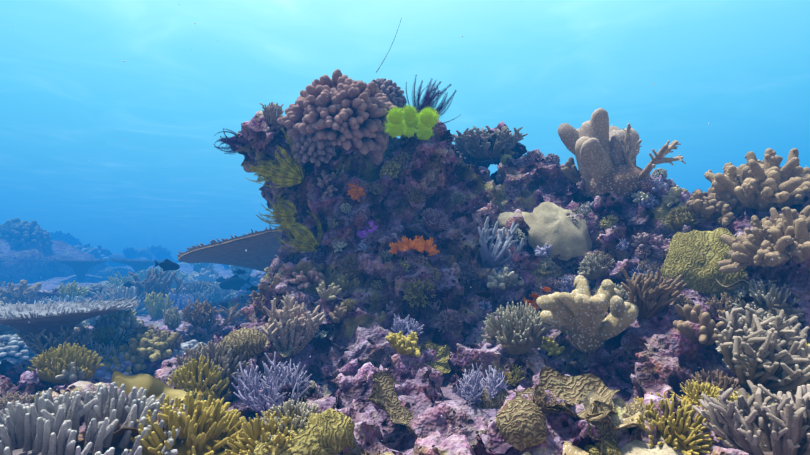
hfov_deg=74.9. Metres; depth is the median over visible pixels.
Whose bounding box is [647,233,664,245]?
bommie coral
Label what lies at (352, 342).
bommie
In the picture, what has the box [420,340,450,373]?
plate coral
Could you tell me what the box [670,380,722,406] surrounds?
reef coral
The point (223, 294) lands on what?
reef coral
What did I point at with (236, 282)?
fish
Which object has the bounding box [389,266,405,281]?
bommie coral
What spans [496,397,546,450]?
mound
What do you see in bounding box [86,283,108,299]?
reef coral
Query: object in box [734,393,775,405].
reef coral
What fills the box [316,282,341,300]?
bommie coral
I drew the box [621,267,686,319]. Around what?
coral
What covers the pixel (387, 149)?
bommie coral
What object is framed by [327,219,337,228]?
bommie coral
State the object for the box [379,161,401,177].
bommie coral
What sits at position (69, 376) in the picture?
reef coral
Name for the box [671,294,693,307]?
bommie coral
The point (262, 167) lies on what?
yellow feather star
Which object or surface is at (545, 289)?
anthias fish
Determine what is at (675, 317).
bommie coral
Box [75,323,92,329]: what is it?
reef coral
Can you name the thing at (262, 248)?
table coral
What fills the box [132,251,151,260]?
reef coral
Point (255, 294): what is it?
bommie coral
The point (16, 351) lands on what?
reef coral
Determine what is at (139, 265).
table coral
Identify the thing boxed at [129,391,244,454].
coral
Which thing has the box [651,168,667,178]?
bommie coral
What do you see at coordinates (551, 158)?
bommie coral
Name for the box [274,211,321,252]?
yellow feather star
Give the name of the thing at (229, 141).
black feather star
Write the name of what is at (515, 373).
reef coral
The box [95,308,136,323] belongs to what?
reef coral
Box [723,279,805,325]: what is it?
reef coral
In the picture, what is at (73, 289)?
reef coral
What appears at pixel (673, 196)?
bommie coral
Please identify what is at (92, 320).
reef coral
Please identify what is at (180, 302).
reef coral
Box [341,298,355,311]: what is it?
bommie coral
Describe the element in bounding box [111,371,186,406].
plate coral
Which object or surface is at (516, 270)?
bommie coral
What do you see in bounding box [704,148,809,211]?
knobby coral
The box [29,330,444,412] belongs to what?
rocks
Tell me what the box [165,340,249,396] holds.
reef coral
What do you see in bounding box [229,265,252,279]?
reef coral
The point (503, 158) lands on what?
yellow lump
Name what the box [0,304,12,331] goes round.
reef coral
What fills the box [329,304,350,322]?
bommie coral
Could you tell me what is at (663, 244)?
bommie coral
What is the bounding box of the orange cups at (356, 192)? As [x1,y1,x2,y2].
[347,183,365,201]
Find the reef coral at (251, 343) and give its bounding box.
[217,327,266,359]
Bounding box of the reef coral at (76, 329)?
[72,326,88,339]
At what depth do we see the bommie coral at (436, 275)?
2.21 m
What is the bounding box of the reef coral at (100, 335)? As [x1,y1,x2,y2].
[91,325,116,344]
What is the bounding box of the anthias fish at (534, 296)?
[529,293,538,298]
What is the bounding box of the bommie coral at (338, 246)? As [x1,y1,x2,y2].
[332,241,346,251]
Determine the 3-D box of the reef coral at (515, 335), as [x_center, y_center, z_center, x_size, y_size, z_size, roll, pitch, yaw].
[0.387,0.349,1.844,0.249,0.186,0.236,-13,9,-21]
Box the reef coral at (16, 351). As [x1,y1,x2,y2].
[0,334,35,364]
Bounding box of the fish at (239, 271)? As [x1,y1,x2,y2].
[233,269,245,274]
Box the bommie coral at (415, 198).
[405,188,426,203]
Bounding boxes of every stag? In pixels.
[0,279,46,303]
[86,319,143,349]
[169,296,245,334]
[246,287,305,315]
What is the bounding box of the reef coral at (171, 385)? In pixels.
[165,378,202,390]
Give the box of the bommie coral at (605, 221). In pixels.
[599,215,617,229]
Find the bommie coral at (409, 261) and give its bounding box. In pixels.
[403,256,414,263]
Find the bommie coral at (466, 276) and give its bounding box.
[459,262,476,283]
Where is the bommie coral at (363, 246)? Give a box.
[358,239,370,251]
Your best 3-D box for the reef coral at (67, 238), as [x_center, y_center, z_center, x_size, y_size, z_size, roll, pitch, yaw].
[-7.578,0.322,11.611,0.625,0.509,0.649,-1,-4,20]
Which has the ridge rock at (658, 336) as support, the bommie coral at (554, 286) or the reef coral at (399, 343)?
the bommie coral at (554, 286)
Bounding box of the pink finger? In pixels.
[290,267,324,288]
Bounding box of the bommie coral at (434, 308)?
[429,297,441,310]
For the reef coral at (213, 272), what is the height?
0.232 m
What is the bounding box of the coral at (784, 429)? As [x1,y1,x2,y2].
[692,380,809,454]
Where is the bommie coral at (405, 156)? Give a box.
[394,152,410,166]
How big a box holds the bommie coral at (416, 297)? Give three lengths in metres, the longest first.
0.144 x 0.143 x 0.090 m
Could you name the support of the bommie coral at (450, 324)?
attached to the bommie
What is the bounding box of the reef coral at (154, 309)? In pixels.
[144,292,174,319]
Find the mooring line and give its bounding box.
[376,18,401,72]
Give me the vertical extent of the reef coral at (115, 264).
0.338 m
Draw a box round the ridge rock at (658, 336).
[448,149,809,400]
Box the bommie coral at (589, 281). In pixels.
[569,275,590,288]
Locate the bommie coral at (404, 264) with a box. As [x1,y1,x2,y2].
[399,258,409,269]
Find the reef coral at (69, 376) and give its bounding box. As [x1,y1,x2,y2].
[55,359,85,381]
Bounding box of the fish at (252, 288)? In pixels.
[246,285,257,291]
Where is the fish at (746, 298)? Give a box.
[740,294,753,302]
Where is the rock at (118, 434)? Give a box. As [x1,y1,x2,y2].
[76,420,163,445]
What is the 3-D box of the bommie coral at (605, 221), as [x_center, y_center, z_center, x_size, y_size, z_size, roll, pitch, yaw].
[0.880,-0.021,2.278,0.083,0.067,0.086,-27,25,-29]
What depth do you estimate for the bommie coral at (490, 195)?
2.44 m
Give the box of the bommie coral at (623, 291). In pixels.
[597,284,630,307]
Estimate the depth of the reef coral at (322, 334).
2.14 m
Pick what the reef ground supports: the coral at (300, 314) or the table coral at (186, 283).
the table coral at (186, 283)
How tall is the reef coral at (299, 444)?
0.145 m
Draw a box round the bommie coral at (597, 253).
[582,250,614,269]
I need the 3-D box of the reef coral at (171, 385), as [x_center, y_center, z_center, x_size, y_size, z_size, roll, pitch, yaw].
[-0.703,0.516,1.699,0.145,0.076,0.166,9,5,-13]
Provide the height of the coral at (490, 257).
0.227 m
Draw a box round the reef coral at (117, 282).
[105,272,132,287]
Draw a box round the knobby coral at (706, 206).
[672,187,742,226]
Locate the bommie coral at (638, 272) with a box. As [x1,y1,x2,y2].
[629,263,656,279]
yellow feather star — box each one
[245,160,276,183]
[250,128,304,187]
[255,190,297,230]
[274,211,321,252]
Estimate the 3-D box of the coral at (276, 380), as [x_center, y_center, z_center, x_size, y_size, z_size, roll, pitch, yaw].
[-0.409,0.496,1.675,0.265,0.193,0.287,-1,-3,8]
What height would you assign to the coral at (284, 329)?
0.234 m
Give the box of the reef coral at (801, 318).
[774,299,804,326]
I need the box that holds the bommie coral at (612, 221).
[603,220,616,228]
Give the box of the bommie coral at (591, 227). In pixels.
[586,219,598,233]
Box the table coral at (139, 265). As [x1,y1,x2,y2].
[108,258,164,274]
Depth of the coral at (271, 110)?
2.44 m
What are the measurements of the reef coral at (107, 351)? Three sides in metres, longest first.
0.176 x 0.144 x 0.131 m
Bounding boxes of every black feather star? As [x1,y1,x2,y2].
[214,128,244,154]
[405,75,460,123]
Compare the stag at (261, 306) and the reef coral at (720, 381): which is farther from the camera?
the stag at (261, 306)
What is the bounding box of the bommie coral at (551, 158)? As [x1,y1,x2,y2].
[544,153,559,164]
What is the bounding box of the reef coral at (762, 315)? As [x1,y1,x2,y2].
[745,312,800,343]
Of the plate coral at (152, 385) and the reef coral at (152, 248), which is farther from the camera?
the reef coral at (152, 248)
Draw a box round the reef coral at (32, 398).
[30,390,46,402]
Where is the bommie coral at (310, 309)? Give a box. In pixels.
[307,306,319,313]
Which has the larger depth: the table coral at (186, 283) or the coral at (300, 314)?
the table coral at (186, 283)
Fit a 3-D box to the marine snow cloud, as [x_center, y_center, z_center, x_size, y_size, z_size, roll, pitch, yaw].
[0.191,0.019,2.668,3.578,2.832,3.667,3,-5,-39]
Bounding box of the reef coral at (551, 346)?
[539,336,564,356]
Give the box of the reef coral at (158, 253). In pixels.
[153,247,171,258]
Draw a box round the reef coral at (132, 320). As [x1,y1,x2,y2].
[90,309,142,344]
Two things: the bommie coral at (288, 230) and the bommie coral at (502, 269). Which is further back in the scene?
the bommie coral at (288, 230)
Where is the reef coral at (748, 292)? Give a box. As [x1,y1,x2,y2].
[731,289,766,302]
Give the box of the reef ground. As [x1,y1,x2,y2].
[2,263,633,454]
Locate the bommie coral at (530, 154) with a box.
[521,150,544,165]
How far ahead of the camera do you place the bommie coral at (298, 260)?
2.50 m
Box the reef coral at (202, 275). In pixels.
[183,268,220,283]
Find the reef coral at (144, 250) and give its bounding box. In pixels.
[122,248,151,257]
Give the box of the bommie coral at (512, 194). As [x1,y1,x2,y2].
[505,186,519,198]
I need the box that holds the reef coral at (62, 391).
[60,386,93,396]
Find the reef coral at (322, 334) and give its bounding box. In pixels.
[314,330,328,338]
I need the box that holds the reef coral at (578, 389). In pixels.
[533,367,619,420]
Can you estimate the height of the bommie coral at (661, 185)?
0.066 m
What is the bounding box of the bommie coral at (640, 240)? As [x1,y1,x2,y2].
[631,232,648,247]
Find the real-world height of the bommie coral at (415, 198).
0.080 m
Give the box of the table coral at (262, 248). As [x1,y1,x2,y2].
[177,225,283,271]
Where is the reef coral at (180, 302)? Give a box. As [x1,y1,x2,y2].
[158,293,195,310]
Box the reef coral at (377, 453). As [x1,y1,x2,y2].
[361,451,384,454]
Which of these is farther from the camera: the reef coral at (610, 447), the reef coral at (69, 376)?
the reef coral at (69, 376)
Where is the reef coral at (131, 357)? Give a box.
[104,344,146,374]
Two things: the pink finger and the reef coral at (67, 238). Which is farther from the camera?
the reef coral at (67, 238)
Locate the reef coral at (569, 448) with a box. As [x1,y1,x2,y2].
[522,441,588,454]
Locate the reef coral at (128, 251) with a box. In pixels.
[122,247,137,258]
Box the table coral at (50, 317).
[0,297,138,349]
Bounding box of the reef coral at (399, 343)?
[385,331,420,356]
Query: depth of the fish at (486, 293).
1.96 m
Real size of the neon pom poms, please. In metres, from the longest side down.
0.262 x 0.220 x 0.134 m
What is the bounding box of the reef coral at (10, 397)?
[0,391,30,409]
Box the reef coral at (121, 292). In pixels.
[90,283,147,315]
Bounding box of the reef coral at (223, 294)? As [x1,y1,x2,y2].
[198,281,235,302]
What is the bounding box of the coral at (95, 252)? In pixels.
[74,245,111,267]
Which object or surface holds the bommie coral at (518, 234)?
attached to the bommie
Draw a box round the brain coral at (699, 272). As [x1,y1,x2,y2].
[660,227,750,298]
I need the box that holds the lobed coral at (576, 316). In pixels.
[536,275,638,351]
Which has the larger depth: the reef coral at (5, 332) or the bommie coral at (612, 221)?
the reef coral at (5, 332)
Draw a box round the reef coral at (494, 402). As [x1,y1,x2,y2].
[469,385,509,408]
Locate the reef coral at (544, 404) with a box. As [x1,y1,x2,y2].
[527,387,563,413]
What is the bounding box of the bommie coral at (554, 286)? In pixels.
[532,276,564,296]
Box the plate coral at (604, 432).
[585,400,619,454]
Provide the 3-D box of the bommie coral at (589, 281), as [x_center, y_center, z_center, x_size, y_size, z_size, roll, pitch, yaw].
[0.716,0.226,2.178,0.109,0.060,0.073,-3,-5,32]
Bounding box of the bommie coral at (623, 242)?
[616,238,628,250]
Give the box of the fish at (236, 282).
[219,274,250,290]
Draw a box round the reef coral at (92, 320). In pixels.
[87,316,99,325]
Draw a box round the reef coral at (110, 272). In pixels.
[96,267,134,278]
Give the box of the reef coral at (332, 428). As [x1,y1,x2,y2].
[304,408,354,454]
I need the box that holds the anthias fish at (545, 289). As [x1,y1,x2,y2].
[541,286,550,291]
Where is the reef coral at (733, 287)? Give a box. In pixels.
[715,278,776,292]
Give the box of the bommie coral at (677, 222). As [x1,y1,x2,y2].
[666,206,701,229]
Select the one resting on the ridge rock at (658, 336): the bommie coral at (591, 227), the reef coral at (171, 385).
the bommie coral at (591, 227)
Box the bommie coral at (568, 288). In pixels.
[558,275,574,292]
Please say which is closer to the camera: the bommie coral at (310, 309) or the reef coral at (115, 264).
the bommie coral at (310, 309)
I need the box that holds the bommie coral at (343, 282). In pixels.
[337,273,360,292]
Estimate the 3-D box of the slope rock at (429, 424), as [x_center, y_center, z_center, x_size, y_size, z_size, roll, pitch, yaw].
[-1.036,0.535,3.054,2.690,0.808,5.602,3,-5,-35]
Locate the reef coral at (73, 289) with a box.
[57,280,88,301]
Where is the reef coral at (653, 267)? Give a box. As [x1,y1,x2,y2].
[636,257,659,272]
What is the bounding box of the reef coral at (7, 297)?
[0,290,21,304]
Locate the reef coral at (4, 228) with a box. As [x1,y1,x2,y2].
[0,221,17,239]
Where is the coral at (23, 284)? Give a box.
[0,280,41,304]
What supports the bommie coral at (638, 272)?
on the ridge rock at (658, 336)
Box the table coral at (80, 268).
[53,259,107,280]
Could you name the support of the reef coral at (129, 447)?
on the reef ground
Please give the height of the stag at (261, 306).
0.133 m
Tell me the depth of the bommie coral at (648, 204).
2.23 m
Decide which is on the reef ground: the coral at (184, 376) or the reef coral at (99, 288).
the coral at (184, 376)
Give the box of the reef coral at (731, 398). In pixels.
[704,389,773,440]
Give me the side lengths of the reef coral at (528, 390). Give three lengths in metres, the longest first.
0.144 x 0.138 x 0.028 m
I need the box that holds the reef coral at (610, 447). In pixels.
[583,439,621,454]
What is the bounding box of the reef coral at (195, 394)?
[181,388,215,403]
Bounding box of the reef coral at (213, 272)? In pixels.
[204,267,218,276]
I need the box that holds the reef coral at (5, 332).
[1,331,12,335]
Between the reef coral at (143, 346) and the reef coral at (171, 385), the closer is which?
the reef coral at (171, 385)
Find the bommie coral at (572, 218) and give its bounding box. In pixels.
[566,213,577,222]
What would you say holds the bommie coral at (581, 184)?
on the ridge rock at (658, 336)
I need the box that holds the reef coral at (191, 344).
[167,340,206,358]
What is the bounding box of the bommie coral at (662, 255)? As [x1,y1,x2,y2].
[658,249,665,259]
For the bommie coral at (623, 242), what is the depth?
2.14 m
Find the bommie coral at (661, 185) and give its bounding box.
[650,178,666,192]
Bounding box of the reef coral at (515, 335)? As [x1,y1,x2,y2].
[481,301,555,355]
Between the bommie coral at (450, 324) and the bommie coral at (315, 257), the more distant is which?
the bommie coral at (315, 257)
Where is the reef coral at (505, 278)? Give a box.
[487,265,523,289]
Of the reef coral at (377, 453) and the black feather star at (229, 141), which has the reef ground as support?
the reef coral at (377, 453)
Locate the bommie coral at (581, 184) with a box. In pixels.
[576,177,585,194]
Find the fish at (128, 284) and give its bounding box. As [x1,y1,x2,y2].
[123,281,133,287]
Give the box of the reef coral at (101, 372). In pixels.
[92,352,134,378]
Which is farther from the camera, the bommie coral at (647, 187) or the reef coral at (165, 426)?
the bommie coral at (647, 187)
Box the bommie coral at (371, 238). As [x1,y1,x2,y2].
[362,229,385,246]
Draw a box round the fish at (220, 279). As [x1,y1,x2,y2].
[216,277,227,281]
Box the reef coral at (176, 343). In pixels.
[147,329,183,351]
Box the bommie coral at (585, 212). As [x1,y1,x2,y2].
[575,203,592,218]
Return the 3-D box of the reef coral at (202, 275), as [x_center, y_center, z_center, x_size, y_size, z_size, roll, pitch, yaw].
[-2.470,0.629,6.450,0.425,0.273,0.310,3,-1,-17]
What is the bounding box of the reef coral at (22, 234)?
[0,222,52,250]
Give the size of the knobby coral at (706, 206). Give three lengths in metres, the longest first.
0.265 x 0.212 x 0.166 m
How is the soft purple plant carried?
attached to the bommie
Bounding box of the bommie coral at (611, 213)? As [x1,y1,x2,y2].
[601,210,615,219]
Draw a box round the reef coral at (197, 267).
[193,263,214,273]
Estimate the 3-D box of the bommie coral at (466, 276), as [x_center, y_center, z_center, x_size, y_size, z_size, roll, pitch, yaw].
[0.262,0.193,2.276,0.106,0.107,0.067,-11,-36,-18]
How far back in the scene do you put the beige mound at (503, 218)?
2.35 m
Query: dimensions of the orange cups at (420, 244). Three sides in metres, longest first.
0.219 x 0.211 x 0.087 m
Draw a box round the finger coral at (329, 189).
[317,170,337,198]
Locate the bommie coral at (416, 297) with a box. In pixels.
[402,278,435,307]
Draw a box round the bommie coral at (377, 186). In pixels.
[372,183,383,194]
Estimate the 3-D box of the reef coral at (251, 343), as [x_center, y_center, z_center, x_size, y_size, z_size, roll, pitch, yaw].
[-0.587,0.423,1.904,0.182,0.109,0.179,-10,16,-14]
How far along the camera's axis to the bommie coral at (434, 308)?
2.13 m
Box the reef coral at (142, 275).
[131,267,190,288]
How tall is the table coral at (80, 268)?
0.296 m
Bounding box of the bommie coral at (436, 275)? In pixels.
[428,267,440,280]
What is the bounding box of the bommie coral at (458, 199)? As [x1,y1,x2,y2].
[450,192,465,204]
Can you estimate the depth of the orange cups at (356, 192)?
2.40 m
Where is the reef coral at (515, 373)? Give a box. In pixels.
[487,358,523,386]
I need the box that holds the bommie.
[212,110,530,388]
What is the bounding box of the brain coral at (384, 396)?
[368,372,423,438]
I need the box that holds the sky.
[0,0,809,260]
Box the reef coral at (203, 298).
[189,291,207,303]
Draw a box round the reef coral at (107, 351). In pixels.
[87,342,120,362]
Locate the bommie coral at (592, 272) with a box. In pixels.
[577,253,614,279]
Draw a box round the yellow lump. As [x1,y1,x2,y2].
[499,154,511,163]
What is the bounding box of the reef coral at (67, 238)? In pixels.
[49,231,76,245]
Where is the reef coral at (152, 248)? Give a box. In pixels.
[147,245,164,253]
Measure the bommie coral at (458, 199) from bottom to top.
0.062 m
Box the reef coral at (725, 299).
[704,291,750,317]
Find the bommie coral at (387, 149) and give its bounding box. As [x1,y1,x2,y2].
[384,146,389,156]
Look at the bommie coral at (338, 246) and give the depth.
2.36 m
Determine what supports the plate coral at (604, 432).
on the reef coral at (635, 447)
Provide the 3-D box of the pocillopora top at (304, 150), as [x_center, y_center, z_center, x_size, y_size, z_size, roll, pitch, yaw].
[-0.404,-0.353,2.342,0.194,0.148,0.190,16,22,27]
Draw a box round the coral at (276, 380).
[232,352,311,412]
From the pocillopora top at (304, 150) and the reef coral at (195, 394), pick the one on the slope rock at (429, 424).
the reef coral at (195, 394)
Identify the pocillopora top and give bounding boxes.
[277,69,397,164]
[292,132,335,166]
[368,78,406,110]
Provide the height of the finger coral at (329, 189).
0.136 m
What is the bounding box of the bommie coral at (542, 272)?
[532,267,551,276]
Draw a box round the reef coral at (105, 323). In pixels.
[93,313,124,334]
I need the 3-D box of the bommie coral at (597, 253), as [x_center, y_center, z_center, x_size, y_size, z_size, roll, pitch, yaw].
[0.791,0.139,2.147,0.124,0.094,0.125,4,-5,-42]
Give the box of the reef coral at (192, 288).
[179,280,219,301]
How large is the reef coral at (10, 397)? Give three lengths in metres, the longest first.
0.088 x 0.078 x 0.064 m
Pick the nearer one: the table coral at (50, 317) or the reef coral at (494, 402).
the reef coral at (494, 402)
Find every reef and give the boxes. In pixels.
[0,238,106,283]
[123,254,175,266]
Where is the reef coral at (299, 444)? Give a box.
[251,423,334,454]
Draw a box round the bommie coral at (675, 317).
[671,308,680,320]
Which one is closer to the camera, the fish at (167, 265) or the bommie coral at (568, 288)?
the bommie coral at (568, 288)
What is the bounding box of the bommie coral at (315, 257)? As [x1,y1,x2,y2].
[305,247,325,263]
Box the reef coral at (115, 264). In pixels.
[107,253,125,266]
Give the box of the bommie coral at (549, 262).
[540,256,555,268]
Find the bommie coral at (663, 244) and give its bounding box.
[654,235,670,249]
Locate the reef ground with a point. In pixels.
(451, 399)
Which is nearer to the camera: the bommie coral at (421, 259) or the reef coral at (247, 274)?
the bommie coral at (421, 259)
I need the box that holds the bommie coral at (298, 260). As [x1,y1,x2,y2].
[294,254,303,263]
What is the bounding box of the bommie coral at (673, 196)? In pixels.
[662,185,687,206]
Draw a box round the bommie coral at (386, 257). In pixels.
[380,250,392,261]
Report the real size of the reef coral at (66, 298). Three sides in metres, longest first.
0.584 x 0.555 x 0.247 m
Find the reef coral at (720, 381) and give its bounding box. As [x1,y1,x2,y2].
[680,369,744,397]
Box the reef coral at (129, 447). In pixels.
[111,444,133,450]
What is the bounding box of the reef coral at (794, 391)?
[740,366,809,402]
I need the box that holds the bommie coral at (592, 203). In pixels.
[579,202,593,211]
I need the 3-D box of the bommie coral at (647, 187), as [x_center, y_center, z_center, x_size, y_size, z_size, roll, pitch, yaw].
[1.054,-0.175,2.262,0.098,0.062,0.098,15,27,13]
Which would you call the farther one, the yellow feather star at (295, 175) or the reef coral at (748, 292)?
the yellow feather star at (295, 175)
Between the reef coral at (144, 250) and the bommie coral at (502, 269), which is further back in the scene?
the reef coral at (144, 250)
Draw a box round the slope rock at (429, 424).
[0,263,809,454]
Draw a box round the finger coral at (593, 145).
[558,108,650,198]
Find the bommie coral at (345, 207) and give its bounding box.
[339,203,351,213]
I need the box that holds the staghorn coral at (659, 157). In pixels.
[618,123,685,179]
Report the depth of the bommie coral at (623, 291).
1.89 m
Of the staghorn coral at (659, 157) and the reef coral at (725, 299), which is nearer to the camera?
the reef coral at (725, 299)
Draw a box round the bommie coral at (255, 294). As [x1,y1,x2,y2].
[249,287,269,300]
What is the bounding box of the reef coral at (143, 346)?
[128,329,177,361]
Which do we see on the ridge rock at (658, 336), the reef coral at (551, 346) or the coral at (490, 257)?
the reef coral at (551, 346)
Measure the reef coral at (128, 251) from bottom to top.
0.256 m
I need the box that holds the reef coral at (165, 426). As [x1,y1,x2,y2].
[146,407,186,447]
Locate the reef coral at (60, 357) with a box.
[28,342,104,383]
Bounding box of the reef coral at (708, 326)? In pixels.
[673,304,725,346]
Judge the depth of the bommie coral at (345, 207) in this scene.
2.38 m
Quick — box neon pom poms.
[385,104,439,139]
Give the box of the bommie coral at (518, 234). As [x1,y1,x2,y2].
[513,228,526,244]
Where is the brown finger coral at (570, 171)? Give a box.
[561,157,582,183]
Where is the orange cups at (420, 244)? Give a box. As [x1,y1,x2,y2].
[389,235,439,255]
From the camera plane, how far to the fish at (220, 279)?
5.14 m
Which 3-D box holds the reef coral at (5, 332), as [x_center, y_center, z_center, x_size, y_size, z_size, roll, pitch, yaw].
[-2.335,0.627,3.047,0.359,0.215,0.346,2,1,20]
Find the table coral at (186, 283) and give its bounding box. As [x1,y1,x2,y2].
[173,280,211,286]
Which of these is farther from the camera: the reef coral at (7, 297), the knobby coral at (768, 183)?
the reef coral at (7, 297)
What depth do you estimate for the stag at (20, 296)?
4.02 m
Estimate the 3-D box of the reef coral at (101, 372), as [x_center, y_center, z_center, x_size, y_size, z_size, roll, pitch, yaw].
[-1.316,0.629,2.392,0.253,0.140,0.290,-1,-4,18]
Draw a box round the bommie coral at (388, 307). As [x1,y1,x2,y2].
[386,301,392,309]
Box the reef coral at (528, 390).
[512,387,573,411]
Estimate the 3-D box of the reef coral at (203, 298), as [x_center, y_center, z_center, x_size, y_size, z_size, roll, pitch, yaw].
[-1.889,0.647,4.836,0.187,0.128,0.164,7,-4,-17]
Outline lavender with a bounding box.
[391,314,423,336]
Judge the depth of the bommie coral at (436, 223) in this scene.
2.35 m
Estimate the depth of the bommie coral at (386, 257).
2.28 m
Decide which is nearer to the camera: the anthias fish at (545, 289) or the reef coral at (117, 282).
the anthias fish at (545, 289)
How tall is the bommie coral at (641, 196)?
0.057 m
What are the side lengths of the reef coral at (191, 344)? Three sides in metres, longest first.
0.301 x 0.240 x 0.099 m
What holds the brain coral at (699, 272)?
on the ridge rock at (658, 336)
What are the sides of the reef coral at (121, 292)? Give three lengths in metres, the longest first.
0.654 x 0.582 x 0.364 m
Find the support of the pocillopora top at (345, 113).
attached to the bommie
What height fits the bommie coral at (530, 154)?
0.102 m
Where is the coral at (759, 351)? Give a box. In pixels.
[714,304,809,392]
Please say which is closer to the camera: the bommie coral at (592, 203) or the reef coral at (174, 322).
the bommie coral at (592, 203)
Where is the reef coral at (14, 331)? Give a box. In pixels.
[1,326,21,334]
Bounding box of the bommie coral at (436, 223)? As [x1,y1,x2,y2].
[420,208,449,231]
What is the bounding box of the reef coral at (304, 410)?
[251,398,323,439]
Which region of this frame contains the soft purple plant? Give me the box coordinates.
[356,219,377,238]
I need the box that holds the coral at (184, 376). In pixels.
[167,355,230,400]
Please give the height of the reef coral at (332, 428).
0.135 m
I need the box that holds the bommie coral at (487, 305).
[477,300,491,310]
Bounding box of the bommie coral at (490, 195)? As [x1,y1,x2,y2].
[486,192,496,203]
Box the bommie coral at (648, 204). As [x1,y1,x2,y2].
[636,194,658,209]
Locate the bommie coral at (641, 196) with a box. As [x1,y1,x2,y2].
[631,191,649,202]
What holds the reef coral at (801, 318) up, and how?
on the ridge rock at (658, 336)
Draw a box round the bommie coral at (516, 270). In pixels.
[509,262,525,275]
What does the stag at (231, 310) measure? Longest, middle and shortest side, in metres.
0.426 x 0.299 x 0.208 m
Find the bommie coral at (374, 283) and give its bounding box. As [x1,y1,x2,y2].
[370,280,381,288]
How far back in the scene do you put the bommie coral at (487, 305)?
2.25 m
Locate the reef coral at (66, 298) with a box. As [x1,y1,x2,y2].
[31,294,97,303]
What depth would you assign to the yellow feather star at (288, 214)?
2.38 m
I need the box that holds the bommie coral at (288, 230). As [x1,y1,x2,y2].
[283,223,291,233]
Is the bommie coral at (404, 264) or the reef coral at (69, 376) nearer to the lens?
the reef coral at (69, 376)
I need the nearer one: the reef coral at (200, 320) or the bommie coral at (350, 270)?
the bommie coral at (350, 270)
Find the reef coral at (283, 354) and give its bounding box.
[261,328,308,357]
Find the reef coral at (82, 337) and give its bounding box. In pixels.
[16,325,93,354]
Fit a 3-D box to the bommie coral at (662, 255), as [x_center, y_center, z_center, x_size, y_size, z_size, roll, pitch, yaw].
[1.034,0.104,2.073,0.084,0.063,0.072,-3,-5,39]
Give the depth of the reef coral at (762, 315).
1.50 m
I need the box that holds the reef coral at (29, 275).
[23,269,42,282]
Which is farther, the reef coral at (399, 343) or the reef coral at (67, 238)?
the reef coral at (67, 238)
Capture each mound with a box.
[496,212,521,227]
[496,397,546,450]
[522,202,591,260]
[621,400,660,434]
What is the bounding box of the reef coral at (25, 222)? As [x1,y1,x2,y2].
[0,218,46,231]
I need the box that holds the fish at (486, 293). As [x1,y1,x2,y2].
[476,289,494,298]
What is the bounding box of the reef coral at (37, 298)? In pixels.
[22,296,46,303]
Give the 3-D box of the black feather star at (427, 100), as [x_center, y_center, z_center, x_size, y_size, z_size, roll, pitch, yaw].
[0.133,-0.615,2.610,0.277,0.253,0.284,2,-4,-26]
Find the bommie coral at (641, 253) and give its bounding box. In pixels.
[635,245,651,258]
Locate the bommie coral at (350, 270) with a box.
[336,253,362,279]
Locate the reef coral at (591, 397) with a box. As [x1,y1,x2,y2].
[583,389,639,428]
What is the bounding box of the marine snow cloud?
[28,4,787,445]
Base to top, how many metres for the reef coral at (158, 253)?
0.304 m
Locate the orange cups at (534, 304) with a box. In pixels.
[522,291,540,310]
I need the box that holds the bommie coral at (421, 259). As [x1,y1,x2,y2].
[414,255,427,266]
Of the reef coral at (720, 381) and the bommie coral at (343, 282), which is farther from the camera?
the bommie coral at (343, 282)
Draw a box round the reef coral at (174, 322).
[162,306,184,329]
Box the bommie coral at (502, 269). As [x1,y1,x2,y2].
[495,258,513,272]
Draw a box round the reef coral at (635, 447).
[621,437,684,454]
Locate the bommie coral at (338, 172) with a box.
[328,164,344,178]
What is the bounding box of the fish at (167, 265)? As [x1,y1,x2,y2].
[153,259,179,270]
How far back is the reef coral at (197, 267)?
6.81 m
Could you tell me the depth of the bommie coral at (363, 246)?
2.36 m
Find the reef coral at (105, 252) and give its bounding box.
[82,243,111,256]
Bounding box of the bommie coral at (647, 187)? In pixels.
[640,179,662,193]
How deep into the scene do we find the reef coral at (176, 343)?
2.47 m
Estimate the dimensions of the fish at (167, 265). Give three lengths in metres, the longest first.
0.170 x 0.089 x 0.022 m
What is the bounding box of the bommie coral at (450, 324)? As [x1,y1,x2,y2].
[434,309,461,332]
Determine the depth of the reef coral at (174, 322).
2.79 m
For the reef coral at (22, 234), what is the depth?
6.82 m
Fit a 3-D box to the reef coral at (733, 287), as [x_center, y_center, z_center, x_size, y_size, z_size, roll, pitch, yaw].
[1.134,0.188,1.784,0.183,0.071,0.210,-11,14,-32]
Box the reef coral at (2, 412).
[0,407,5,415]
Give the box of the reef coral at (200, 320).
[182,301,216,327]
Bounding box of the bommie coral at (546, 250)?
[534,243,551,256]

